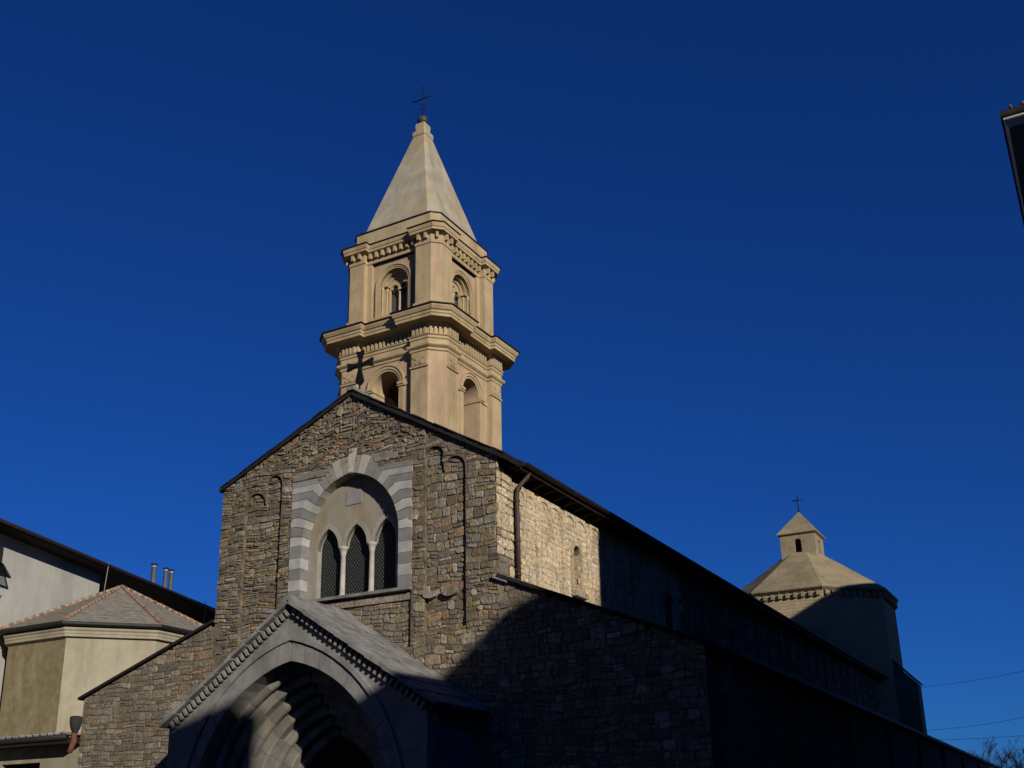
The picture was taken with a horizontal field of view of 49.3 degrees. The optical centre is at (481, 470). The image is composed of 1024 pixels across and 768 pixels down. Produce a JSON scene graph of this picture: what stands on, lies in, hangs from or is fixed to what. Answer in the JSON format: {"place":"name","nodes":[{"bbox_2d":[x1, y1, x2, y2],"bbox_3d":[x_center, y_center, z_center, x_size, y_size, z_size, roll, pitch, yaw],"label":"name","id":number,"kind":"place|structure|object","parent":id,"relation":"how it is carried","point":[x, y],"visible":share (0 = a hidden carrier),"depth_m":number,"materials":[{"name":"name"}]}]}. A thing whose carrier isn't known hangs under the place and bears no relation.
{"place":"outdoors","nodes":[
{"label":"outdoors","id":0,"kind":"place"},
{"bbox_2d":[0,0,1023,767],"label":"sky","id":1,"kind":"structure","parent":0,"point":[753,256],"materials":[{"name":"blue"}]},
{"bbox_2d":[925,671,1021,686],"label":"overhead wire","id":2,"kind":"object","parent":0,"point":[973,680],"visible":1,"depth_m":72.60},
{"bbox_2d":[936,717,1023,729],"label":"overhead wire","id":3,"kind":"object","parent":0,"point":[982,724],"visible":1,"depth_m":71.74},
{"bbox_2d":[1000,101,1023,224],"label":"corner house","id":4,"kind":"structure","parent":0,"point":[1012,120],"depth_m":31.36,"materials":[{"name":"paint"}]},
{"label":"ground","id":5,"kind":"structure","parent":0,"visible":0},
{"bbox_2d":[0,731,80,767],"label":"annexe","id":6,"kind":"structure","parent":5,"relation":"on","point":[44,750],"depth_m":45.85,"materials":[{"name":"yellow paint"}]},
{"bbox_2d":[7,763,39,767],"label":"window","id":7,"kind":"structure","parent":6,"relation":"in","point":[37,765],"depth_m":46.84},
{"bbox_2d":[0,585,202,736],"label":"baptistery","id":8,"kind":"structure","parent":5,"relation":"on","point":[61,660],"depth_m":59.40,"materials":[{"name":"yellow paint"}]},
{"bbox_2d":[0,518,215,709],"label":"white house","id":9,"kind":"structure","parent":5,"relation":"on","point":[39,573],"depth_m":66.61,"materials":[{"name":"paint"}]},
{"bbox_2d":[0,546,10,595],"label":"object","id":10,"kind":"structure","parent":9,"relation":"in","point":[4,572],"depth_m":62.11,"materials":[{"name":"black metal"}]},
{"bbox_2d":[319,86,519,449],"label":"bell tower","id":11,"kind":"structure","parent":5,"relation":"on","point":[424,269],"depth_m":52.29,"materials":[{"name":"beige stone"}]},
{"bbox_2d":[66,350,1000,767],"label":"church","id":12,"kind":"structure","parent":5,"relation":"on","point":[398,588],"depth_m":32.48,"materials":[{"name":"stone"}]},
{"bbox_2d":[307,476,411,601],"bbox_3d":[-3.733,1.989,34.325,4.160,4.010,0.770,-11,-21,28],"label":"window","id":13,"kind":"structure","parent":12,"relation":"in","point":[353,546],"depth_m":34.64,"materials":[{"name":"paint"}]},
{"bbox_2d":[570,541,588,599],"bbox_3d":[2.905,3.159,35.939,0.660,1.980,0.920,-11,-21,28],"label":"slit window","id":14,"kind":"structure","parent":12,"relation":"in","point":[576,560],"depth_m":35.87,"materials":[{"name":"beige stone"}]},
{"bbox_2d":[663,590,673,626],"bbox_3d":[7.133,5.263,42.621,0.080,1.380,0.960,-11,-21,28],"label":"slit window","id":15,"kind":"structure","parent":12,"relation":"in","point":[667,596],"depth_m":42.58,"materials":[{"name":"black"}]},
{"bbox_2d":[730,623,737,648],"bbox_3d":[11.157,7.452,49.301,0.080,1.380,0.960,-11,-21,28],"label":"slit window","id":16,"kind":"structure","parent":12,"relation":"in","point":[733,625],"depth_m":49.35,"materials":[{"name":"black"}]},
{"bbox_2d":[783,650,789,672],"bbox_3d":[15.380,9.749,56.311,0.080,1.380,0.960,-11,-21,28],"label":"slit window","id":17,"kind":"structure","parent":12,"relation":"in","point":[785,653],"depth_m":56.30,"materials":[{"name":"black"}]},
{"bbox_2d":[742,495,902,722],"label":"crossing tower","id":18,"kind":"structure","parent":12,"relation":"on","point":[804,581],"depth_m":77.83,"materials":[{"name":"beige stone"}]},
{"bbox_2d":[824,670,829,690],"bbox_3d":[19.603,12.046,63.321,0.080,1.380,0.960,-11,-21,28],"label":"slit window","id":19,"kind":"structure","parent":12,"relation":"in","point":[826,672],"depth_m":63.29,"materials":[{"name":"black"}]},
{"bbox_2d":[965,735,1023,767],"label":"bare tree","id":20,"kind":"object","parent":5,"relation":"on","point":[1007,755],"visible":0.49,"depth_m":88.93,"materials":[{"name":"brown plant"}]}
]}

